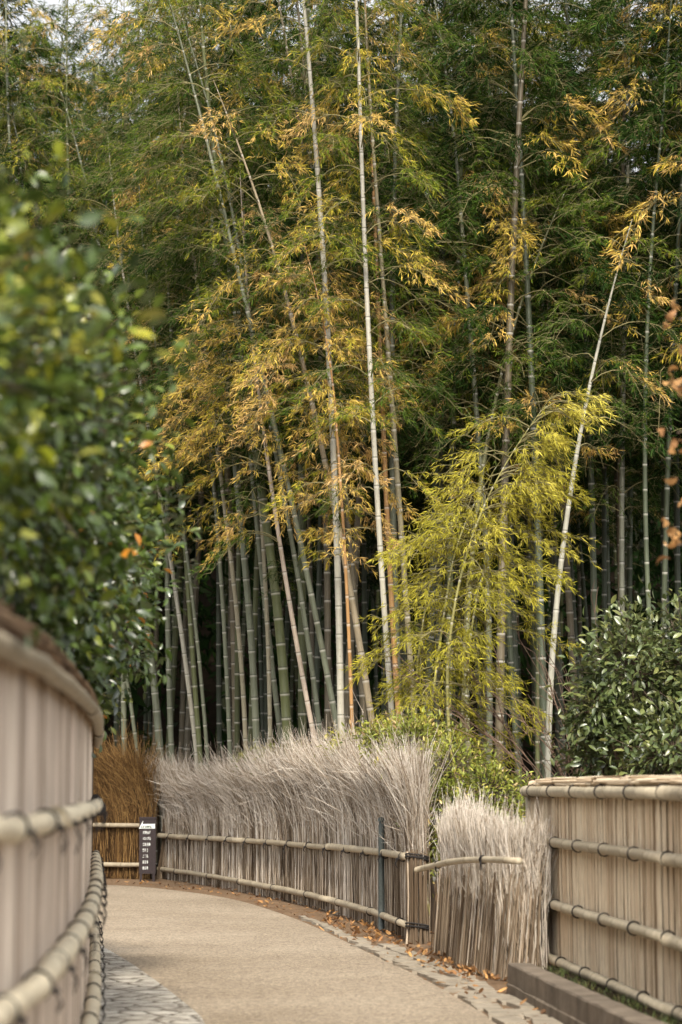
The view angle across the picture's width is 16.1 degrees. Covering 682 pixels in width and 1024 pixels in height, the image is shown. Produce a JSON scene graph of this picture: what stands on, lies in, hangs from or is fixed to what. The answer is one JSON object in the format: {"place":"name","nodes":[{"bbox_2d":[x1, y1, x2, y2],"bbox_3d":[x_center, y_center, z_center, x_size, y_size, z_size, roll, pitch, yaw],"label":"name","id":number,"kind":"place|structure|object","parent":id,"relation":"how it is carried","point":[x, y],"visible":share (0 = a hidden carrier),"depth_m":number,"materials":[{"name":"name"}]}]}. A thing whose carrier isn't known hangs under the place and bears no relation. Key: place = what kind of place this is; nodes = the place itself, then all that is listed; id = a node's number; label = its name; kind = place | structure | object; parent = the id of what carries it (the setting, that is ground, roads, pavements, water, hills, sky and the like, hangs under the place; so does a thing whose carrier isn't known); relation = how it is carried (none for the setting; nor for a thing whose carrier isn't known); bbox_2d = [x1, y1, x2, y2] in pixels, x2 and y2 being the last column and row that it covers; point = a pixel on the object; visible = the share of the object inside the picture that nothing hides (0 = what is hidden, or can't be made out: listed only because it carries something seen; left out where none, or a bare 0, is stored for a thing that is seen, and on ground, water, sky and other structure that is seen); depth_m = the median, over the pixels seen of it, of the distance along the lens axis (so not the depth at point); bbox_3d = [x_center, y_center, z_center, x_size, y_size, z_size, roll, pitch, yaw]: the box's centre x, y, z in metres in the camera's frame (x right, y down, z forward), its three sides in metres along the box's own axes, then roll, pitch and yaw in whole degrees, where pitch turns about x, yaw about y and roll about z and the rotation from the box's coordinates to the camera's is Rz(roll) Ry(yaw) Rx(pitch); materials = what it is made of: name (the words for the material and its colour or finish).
{"place":"outdoors","nodes":[
{"label":"outdoors","id":0,"kind":"place"},
{"bbox_2d":[98,885,495,1023],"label":"path","id":1,"kind":"structure","parent":0,"point":[210,959],"depth_m":19.99,"materials":[{"name":"concrete"}]},
{"bbox_2d":[99,946,204,1023],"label":"stone paving","id":2,"kind":"structure","parent":1,"relation":"on","point":[133,994],"depth_m":16.77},
{"bbox_2d":[103,875,531,1023],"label":"soil verge","id":3,"kind":"structure","parent":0,"point":[496,985],"depth_m":29.26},
{"bbox_2d":[0,0,144,350],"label":"bamboo","id":4,"kind":"object","parent":3,"relation":"on","point":[51,159],"visible":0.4,"depth_m":41.68,"materials":[{"name":"green plant"}]},
{"bbox_2d":[0,0,156,755],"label":"bamboo","id":5,"kind":"object","parent":3,"relation":"on","point":[79,172],"visible":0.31,"depth_m":41.49,"materials":[{"name":"green plant"}]},
{"bbox_2d":[0,45,157,494],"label":"bamboo","id":6,"kind":"object","parent":3,"relation":"on","point":[58,104],"visible":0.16,"depth_m":41.95,"materials":[{"name":"green plant"}]},
{"bbox_2d":[0,109,165,757],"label":"bamboo","id":7,"kind":"object","parent":3,"relation":"on","point":[134,732],"visible":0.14,"depth_m":41.19,"materials":[{"name":"green plant"}]},
{"bbox_2d":[0,78,215,848],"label":"bamboo","id":8,"kind":"object","parent":3,"relation":"on","point":[156,708],"visible":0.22,"depth_m":40.90,"materials":[{"name":"green plant"}]},
{"bbox_2d":[24,0,226,755],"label":"bamboo","id":9,"kind":"object","parent":3,"relation":"on","point":[123,685],"visible":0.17,"depth_m":41.24,"materials":[{"name":"green plant"}]},
{"bbox_2d":[30,133,236,774],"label":"bamboo","id":10,"kind":"object","parent":3,"relation":"on","point":[184,655],"visible":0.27,"depth_m":38.45,"materials":[{"name":"green plant"}]},
{"bbox_2d":[93,711,174,879],"bbox_3d":[-6.088,4.546,39.435,6.699,2.893,2.014,1,-6,-5],"label":"brown fence","id":11,"kind":"object","parent":3,"relation":"on","point":[123,787],"visible":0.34,"depth_m":39.28,"materials":[{"name":"brown wood"}]},
{"bbox_2d":[59,130,235,766],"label":"bamboo","id":12,"kind":"object","parent":3,"relation":"on","point":[107,151],"visible":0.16,"depth_m":37.78,"materials":[{"name":"green plant"}]},
{"bbox_2d":[139,817,156,880],"bbox_3d":[-3.060,5.337,38.242,0.276,1.020,0.075,0,-6,0],"label":"direction sign","id":13,"kind":"object","parent":3,"relation":"on","point":[147,845],"visible":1,"depth_m":38.22,"materials":[{"name":"brown wood"}]},
{"bbox_2d":[59,0,270,766],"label":"bamboo","id":14,"kind":"object","parent":3,"relation":"on","point":[169,679],"visible":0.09,"depth_m":40.24,"materials":[{"name":"green plant"}]},
{"bbox_2d":[75,69,269,771],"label":"bamboo","id":15,"kind":"object","parent":3,"relation":"on","point":[194,675],"visible":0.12,"depth_m":38.30,"materials":[{"name":"green plant"}]},
{"bbox_2d":[95,0,283,762],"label":"bamboo","id":16,"kind":"object","parent":3,"relation":"on","point":[232,615],"visible":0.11,"depth_m":39.74,"materials":[{"name":"green plant"}]},
{"bbox_2d":[103,71,290,766],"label":"bamboo","id":17,"kind":"object","parent":3,"relation":"on","point":[226,672],"visible":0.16,"depth_m":36.45,"materials":[{"name":"green plant"}]},
{"bbox_2d":[100,17,310,749],"bbox_3d":[-2.046,-1.076,35.778,3.387,13.201,3.176,0,-6,0],"label":"bamboo","id":18,"kind":"object","parent":3,"relation":"on","point":[239,644],"visible":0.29,"depth_m":35.74,"materials":[{"name":"green plant"}]},
{"bbox_2d":[86,0,324,753],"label":"bamboo","id":19,"kind":"object","parent":3,"relation":"on","point":[251,649],"visible":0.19,"depth_m":35.14,"materials":[{"name":"green plant"}]},
{"bbox_2d":[88,0,330,760],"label":"bamboo","id":20,"kind":"object","parent":3,"relation":"on","point":[286,717],"visible":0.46,"depth_m":33.21,"materials":[{"name":"green plant"}]},
{"bbox_2d":[88,0,349,750],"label":"bamboo","id":21,"kind":"object","parent":3,"relation":"on","point":[183,367],"visible":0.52,"depth_m":32.31,"materials":[{"name":"green plant"}]},
{"bbox_2d":[79,0,368,733],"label":"bamboo","id":22,"kind":"object","parent":3,"relation":"on","point":[327,676],"visible":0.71,"depth_m":31.48,"materials":[{"name":"green plant"}]},
{"bbox_2d":[102,0,356,746],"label":"bamboo","id":23,"kind":"object","parent":3,"relation":"on","point":[273,673],"visible":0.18,"depth_m":35.10,"materials":[{"name":"green plant"}]},
{"bbox_2d":[144,0,349,754],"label":"bamboo","id":24,"kind":"object","parent":3,"relation":"on","point":[268,654],"visible":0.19,"depth_m":34.16,"materials":[{"name":"green plant"}]},
{"bbox_2d":[135,160,363,749],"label":"bamboo","id":25,"kind":"object","parent":3,"relation":"on","point":[217,555],"visible":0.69,"depth_m":31.65,"materials":[{"name":"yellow plant"}]},
{"bbox_2d":[129,0,375,760],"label":"bamboo","id":26,"kind":"object","parent":3,"relation":"on","point":[237,675],"visible":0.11,"depth_m":36.92,"materials":[{"name":"green plant"}]},
{"bbox_2d":[153,0,370,752],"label":"bamboo","id":27,"kind":"object","parent":3,"relation":"on","point":[255,601],"visible":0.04,"depth_m":38.91,"materials":[{"name":"green plant"}]},
{"bbox_2d":[118,79,407,733],"bbox_3d":[-1.074,-0.318,30.182,3.152,10.443,3.586,5,-8,-40],"label":"bamboo","id":28,"kind":"object","parent":3,"relation":"on","point":[352,602],"visible":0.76,"depth_m":30.30,"materials":[{"name":"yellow plant"}]},
{"bbox_2d":[141,690,456,944],"bbox_3d":[-1.003,3.817,32.017,1.394,2.671,19.558,1,-7,-13],"label":"brushwood fence","id":29,"kind":"object","parent":3,"relation":"on","point":[299,825],"visible":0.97,"depth_m":29.92,"materials":[{"name":"grey wood"}]},
{"bbox_2d":[165,0,432,744],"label":"bamboo","id":30,"kind":"object","parent":3,"relation":"on","point":[302,713],"visible":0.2,"depth_m":33.97,"materials":[{"name":"green plant"}]},
{"bbox_2d":[189,84,430,715],"bbox_3d":[-0.459,-0.895,39.732,3.962,13.765,4.677,-3,-8,0],"label":"bamboo","id":31,"kind":"object","parent":3,"relation":"on","point":[311,620],"visible":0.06,"depth_m":39.13,"materials":[{"name":"green plant"}]},
{"bbox_2d":[186,0,437,731],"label":"bamboo","id":32,"kind":"object","parent":3,"relation":"on","point":[350,551],"visible":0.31,"depth_m":33.02,"materials":[{"name":"green plant"}]},
{"bbox_2d":[195,0,431,741],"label":"bamboo","id":33,"kind":"object","parent":3,"relation":"on","point":[327,627],"visible":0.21,"depth_m":33.35,"materials":[{"name":"green plant"}]},
{"bbox_2d":[205,0,440,741],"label":"bamboo","id":34,"kind":"object","parent":3,"relation":"on","point":[337,558],"visible":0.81,"depth_m":29.70,"materials":[{"name":"green plant"}]},
{"bbox_2d":[116,880,545,1018],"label":"leaf litter","id":35,"kind":"object","parent":3,"relation":"on","point":[432,959],"visible":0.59,"depth_m":22.69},
{"bbox_2d":[252,221,412,739],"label":"bamboo","id":36,"kind":"object","parent":3,"relation":"on","point":[343,538],"visible":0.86,"depth_m":29.13,"materials":[{"name":"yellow plant"}]},
{"bbox_2d":[222,0,446,667],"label":"bamboo","id":37,"kind":"object","parent":3,"relation":"on","point":[330,281],"visible":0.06,"depth_m":36.83,"materials":[{"name":"green plant"}]},
{"bbox_2d":[253,25,450,740],"bbox_3d":[-0.199,-1.137,38.127,3.892,13.843,3.411,4,-9,-26],"label":"bamboo","id":38,"kind":"object","parent":3,"relation":"on","point":[318,605],"visible":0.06,"depth_m":38.02,"materials":[{"name":"green plant"}]},
{"bbox_2d":[226,0,483,738],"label":"bamboo","id":39,"kind":"object","parent":3,"relation":"on","point":[357,523],"visible":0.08,"depth_m":34.86,"materials":[{"name":"green plant"}]},
{"bbox_2d":[248,0,485,740],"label":"bamboo","id":40,"kind":"object","parent":3,"relation":"on","point":[372,452],"visible":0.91,"depth_m":28.73,"materials":[{"name":"green plant"}]},
{"bbox_2d":[270,0,486,904],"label":"bamboo","id":41,"kind":"object","parent":3,"relation":"on","point":[387,353],"visible":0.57,"depth_m":30.84,"materials":[{"name":"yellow plant"}]},
{"bbox_2d":[276,0,488,732],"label":"bamboo","id":42,"kind":"object","parent":3,"relation":"on","point":[387,517],"visible":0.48,"depth_m":31.58,"materials":[{"name":"green plant"}]},
{"bbox_2d":[257,0,538,736],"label":"bamboo","id":43,"kind":"object","parent":3,"relation":"on","point":[392,185],"visible":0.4,"depth_m":32.78,"materials":[{"name":"green plant"}]},
{"bbox_2d":[339,697,506,933],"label":"yellow green shrub","id":44,"kind":"object","parent":3,"relation":"on","point":[448,774],"visible":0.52,"depth_m":24.25,"materials":[{"name":"green plant"}]},
{"bbox_2d":[342,483,512,917],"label":"bamboo","id":45,"kind":"object","parent":3,"relation":"on","point":[439,603],"visible":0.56,"depth_m":27.15,"materials":[{"name":"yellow plant"}]},
{"bbox_2d":[299,915,562,1023],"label":"stone edging","id":46,"kind":"object","parent":3,"relation":"on","point":[497,1013],"visible":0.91,"depth_m":18.14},
{"bbox_2d":[338,1,532,881],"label":"bamboo","id":47,"kind":"object","parent":3,"relation":"on","point":[441,482],"visible":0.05,"depth_m":37.84,"materials":[{"name":"green plant"}]},
{"bbox_2d":[335,0,567,799],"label":"bamboo","id":48,"kind":"object","parent":3,"relation":"on","point":[429,663],"visible":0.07,"depth_m":35.45,"materials":[{"name":"green plant"}]},
{"bbox_2d":[340,0,570,814],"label":"bamboo","id":49,"kind":"object","parent":3,"relation":"on","point":[503,224],"visible":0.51,"depth_m":32.29,"materials":[{"name":"green plant"}]},
{"bbox_2d":[335,0,576,802],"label":"bamboo","id":50,"kind":"object","parent":3,"relation":"on","point":[458,262],"visible":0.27,"depth_m":33.50,"materials":[{"name":"green plant"}]},
{"bbox_2d":[339,443,582,804],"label":"bamboo","id":51,"kind":"object","parent":3,"relation":"on","point":[439,642],"visible":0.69,"depth_m":26.62,"materials":[{"name":"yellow plant"}]},
{"bbox_2d":[385,474,572,798],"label":"bamboo","id":52,"kind":"object","parent":3,"relation":"on","point":[429,577],"visible":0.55,"depth_m":27.11,"materials":[{"name":"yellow plant"}]},
{"bbox_2d":[428,743,539,872],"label":"rounded shrub","id":53,"kind":"object","parent":3,"relation":"on","point":[501,785],"visible":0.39,"depth_m":22.96,"materials":[{"name":"green plant"}]},
{"bbox_2d":[414,780,561,980],"bbox_3d":[1.178,3.003,20.016,0.575,1.585,4.293,1,-7,-10],"label":"short brushwood fence","id":54,"kind":"object","parent":3,"relation":"on","point":[492,907],"visible":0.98,"depth_m":19.04,"materials":[{"name":"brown wood"}]},
{"bbox_2d":[378,470,600,779],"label":"bamboo","id":55,"kind":"object","parent":3,"relation":"on","point":[531,569],"visible":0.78,"depth_m":26.81,"materials":[{"name":"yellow plant"}]},
{"bbox_2d":[373,0,617,814],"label":"bamboo","id":56,"kind":"object","parent":3,"relation":"on","point":[515,643],"visible":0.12,"depth_m":35.77,"materials":[{"name":"green plant"}]},
{"bbox_2d":[375,386,617,804],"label":"bamboo","id":57,"kind":"object","parent":3,"relation":"on","point":[552,439],"visible":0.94,"depth_m":26.41,"materials":[{"name":"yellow plant"}]},
{"bbox_2d":[351,0,659,807],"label":"bamboo","id":58,"kind":"object","parent":3,"relation":"on","point":[512,286],"visible":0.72,"depth_m":31.70,"materials":[{"name":"green plant"}]},
{"bbox_2d":[400,0,620,815],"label":"bamboo","id":59,"kind":"object","parent":3,"relation":"on","point":[510,646],"visible":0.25,"depth_m":34.55,"materials":[{"name":"green plant"}]},
{"bbox_2d":[397,10,635,600],"bbox_3d":[2.399,-1.046,36.538,3.420,13.313,3.399,-3,-6,35],"label":"bamboo","id":60,"kind":"object","parent":3,"relation":"on","point":[484,218],"visible":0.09,"depth_m":36.50,"materials":[{"name":"green plant"}]},
{"bbox_2d":[400,175,633,807],"bbox_3d":[2.323,0.286,31.793,3.287,9.608,2.798,0,-6,0],"label":"bamboo","id":61,"kind":"object","parent":3,"relation":"on","point":[507,360],"visible":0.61,"depth_m":31.80,"materials":[{"name":"green plant"}]},
{"bbox_2d":[415,31,639,777],"bbox_3d":[2.832,-0.914,37.705,3.430,13.350,3.409,-8,-6,32],"label":"bamboo","id":62,"kind":"object","parent":3,"relation":"on","point":[530,546],"visible":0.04,"depth_m":37.50,"materials":[{"name":"green plant"}]},
{"bbox_2d":[403,0,670,778],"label":"bamboo","id":63,"kind":"object","parent":3,"relation":"on","point":[531,394],"visible":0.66,"depth_m":31.81,"materials":[{"name":"green plant"}]},
{"bbox_2d":[409,0,664,773],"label":"bamboo","id":64,"kind":"object","parent":3,"relation":"on","point":[569,612],"visible":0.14,"depth_m":35.38,"materials":[{"name":"green plant"}]},
{"bbox_2d":[448,71,629,776],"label":"bamboo","id":65,"kind":"object","parent":3,"relation":"on","point":[555,562],"visible":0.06,"depth_m":38.14,"materials":[{"name":"green plant"}]},
{"bbox_2d":[431,20,667,779],"bbox_3d":[2.902,-0.888,34.337,3.455,12.500,3.234,0,-6,0],"label":"bamboo","id":66,"kind":"object","parent":3,"relation":"on","point":[537,751],"visible":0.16,"depth_m":34.34,"materials":[{"name":"green plant"}]},
{"bbox_2d":[455,0,681,766],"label":"bamboo","id":67,"kind":"object","parent":3,"relation":"on","point":[592,533],"visible":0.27,"depth_m":33.76,"materials":[{"name":"green plant"}]},
{"bbox_2d":[459,220,681,778],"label":"bamboo","id":68,"kind":"object","parent":3,"relation":"on","point":[593,369],"visible":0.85,"depth_m":30.27,"materials":[{"name":"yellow plant"}]},
{"bbox_2d":[476,5,681,758],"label":"bamboo","id":69,"kind":"object","parent":3,"relation":"on","point":[604,571],"visible":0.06,"depth_m":36.33,"materials":[{"name":"green plant"}]},
{"bbox_2d":[481,23,681,570],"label":"bamboo","id":70,"kind":"object","parent":3,"relation":"on","point":[573,523],"visible":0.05,"depth_m":38.16,"materials":[{"name":"green plant"}]},
{"bbox_2d":[506,963,666,1023],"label":"concrete kerb","id":71,"kind":"structure","parent":3,"relation":"on","point":[561,999],"depth_m":15.23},
{"bbox_2d":[492,0,681,749],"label":"bamboo","id":72,"kind":"object","parent":3,"relation":"on","point":[621,492],"visible":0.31,"depth_m":33.23,"materials":[{"name":"green plant"}]},
{"bbox_2d":[495,0,681,769],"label":"bamboo","id":73,"kind":"object","parent":3,"relation":"on","point":[583,203],"visible":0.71,"depth_m":31.49,"materials":[{"name":"green plant"}]},
{"bbox_2d":[516,0,681,677],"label":"bamboo","id":74,"kind":"object","parent":3,"relation":"on","point":[622,164],"visible":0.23,"depth_m":33.51,"materials":[{"name":"green plant"}]},
{"bbox_2d":[520,775,681,1021],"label":"cane fence","id":75,"kind":"object","parent":3,"relation":"on","point":[615,914],"visible":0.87,"depth_m":16.07,"materials":[{"name":"brown wood"}]},
{"bbox_2d":[530,0,681,630],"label":"bamboo","id":76,"kind":"object","parent":3,"relation":"on","point":[662,497],"visible":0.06,"depth_m":35.87,"materials":[{"name":"green plant"}]},
{"bbox_2d":[536,0,681,755],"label":"bamboo","id":77,"kind":"object","parent":3,"relation":"on","point":[611,79],"visible":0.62,"depth_m":31.89,"materials":[{"name":"green plant"}]},
{"bbox_2d":[544,575,681,777],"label":"evergreen shrub","id":78,"kind":"object","parent":3,"relation":"on","point":[609,711],"visible":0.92,"depth_m":24.34,"materials":[{"name":"green plant"}]},
{"bbox_2d":[566,0,681,413],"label":"bamboo","id":79,"kind":"object","parent":3,"relation":"on","point":[610,5],"visible":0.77,"depth_m":31.36,"materials":[{"name":"green plant"}]},
{"bbox_2d":[580,0,681,754],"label":"bamboo","id":80,"kind":"object","parent":3,"relation":"on","point":[677,580],"visible":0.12,"depth_m":35.01,"materials":[{"name":"green plant"}]},
{"bbox_2d":[580,0,681,471],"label":"bamboo","id":81,"kind":"object","parent":3,"relation":"on","point":[656,413],"visible":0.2,"depth_m":33.68,"materials":[{"name":"green plant"}]},
{"bbox_2d":[616,0,681,306],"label":"bamboo","id":82,"kind":"object","parent":3,"relation":"on","point":[664,176],"visible":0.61,"depth_m":32.40,"materials":[{"name":"green plant"}]},
{"bbox_2d":[636,12,681,401],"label":"bamboo","id":83,"kind":"object","parent":3,"relation":"on","point":[668,240],"visible":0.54,"depth_m":32.48,"materials":[{"name":"green plant"}]},
{"bbox_2d":[0,0,679,275],"label":"sky","id":84,"kind":"structure","parent":0,"point":[50,2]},
{"bbox_2d":[94,491,681,874],"bbox_3d":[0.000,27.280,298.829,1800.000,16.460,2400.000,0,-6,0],"label":"ground","id":85,"kind":"structure","parent":0,"point":[210,684],"depth_m":61.10,"materials":[{"name":"soil"}]},
{"bbox_2d":[0,0,89,238],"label":"bamboo","id":86,"kind":"object","parent":85,"relation":"on","point":[51,12],"visible":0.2,"depth_m":43.41,"materials":[{"name":"green plant"}]},
{"bbox_2d":[0,52,104,400],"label":"bamboo","id":87,"kind":"object","parent":85,"relation":"on","point":[24,67],"visible":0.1,"depth_m":41.61,"materials":[{"name":"green plant"}]},
{"bbox_2d":[0,602,107,1023],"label":"plank fence","id":88,"kind":"object","parent":85,"relation":"on","point":[52,870],"visible":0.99,"depth_m":8.27,"materials":[{"name":"brown wood"}]},
{"bbox_2d":[0,24,176,647],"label":"hedge tree","id":89,"kind":"object","parent":85,"relation":"on","point":[17,438],"visible":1,"depth_m":6.66,"materials":[{"name":"green plant"}]},
{"bbox_2d":[0,155,197,679],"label":"hedge tree","id":90,"kind":"object","parent":85,"relation":"on","point":[52,567],"visible":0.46,"depth_m":9.67,"materials":[{"name":"green plant"}]},
{"bbox_2d":[25,347,216,725],"bbox_3d":[-2.108,1.066,13.836,2.725,4.228,3.438,0,-6,0],"label":"hedge tree","id":91,"kind":"object","parent":85,"relation":"on","point":[89,660],"visible":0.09,"depth_m":13.82,"materials":[{"name":"green plant"}]},
{"bbox_2d":[63,436,184,757],"bbox_3d":[-2.542,1.438,17.791,2.829,4.374,3.435,0,-6,0],"label":"hedge tree","id":92,"kind":"object","parent":85,"relation":"on","point":[130,660],"visible":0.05,"depth_m":17.89,"materials":[{"name":"green plant"}]},
{"bbox_2d":[109,87,244,767],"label":"bamboo","id":93,"kind":"object","parent":85,"relation":"on","point":[182,702],"visible":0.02,"depth_m":48.23,"materials":[{"name":"green plant"}]},
{"bbox_2d":[118,32,275,849],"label":"bamboo","id":94,"kind":"object","parent":85,"relation":"on","point":[175,635],"visible":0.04,"depth_m":46.64,"materials":[{"name":"green plant"}]},
{"bbox_2d":[89,0,317,774],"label":"bamboo","id":95,"kind":"object","parent":85,"relation":"on","point":[187,738],"visible":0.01,"depth_m":44.46,"materials":[{"name":"green plant"}]},
{"bbox_2d":[121,84,288,761],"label":"bamboo","id":96,"kind":"object","parent":85,"relation":"on","point":[218,674],"visible":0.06,"depth_m":41.75,"materials":[{"name":"green plant"}]},
{"bbox_2d":[138,105,332,760],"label":"bamboo","id":97,"kind":"object","parent":85,"relation":"on","point":[229,639],"visible":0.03,"depth_m":44.53,"materials":[{"name":"green plant"}]},
{"bbox_2d":[162,315,334,747],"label":"bamboo","id":98,"kind":"object","parent":85,"relation":"on","point":[262,729],"visible":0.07,"depth_m":45.40,"materials":[{"name":"green plant"}]},
{"bbox_2d":[274,108,434,727],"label":"bamboo","id":99,"kind":"object","parent":85,"relation":"on","point":[364,606],"visible":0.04,"depth_m":42.58,"materials":[{"name":"green plant"}]},
{"bbox_2d":[89,270,681,804],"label":"wood","id":100,"kind":"object","parent":85,"relation":"on","point":[211,640],"visible":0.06,"depth_m":56.37,"materials":[{"name":"plant"}]},
{"bbox_2d":[515,177,681,772],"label":"bamboo","id":101,"kind":"object","parent":85,"relation":"on","point":[583,533],"visible":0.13,"depth_m":46.69,"materials":[{"name":"green plant"}]},
{"bbox_2d":[377,580,604,815],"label":"bare bush","id":102,"kind":"object","parent":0,"point":[514,743],"visible":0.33,"depth_m":26.45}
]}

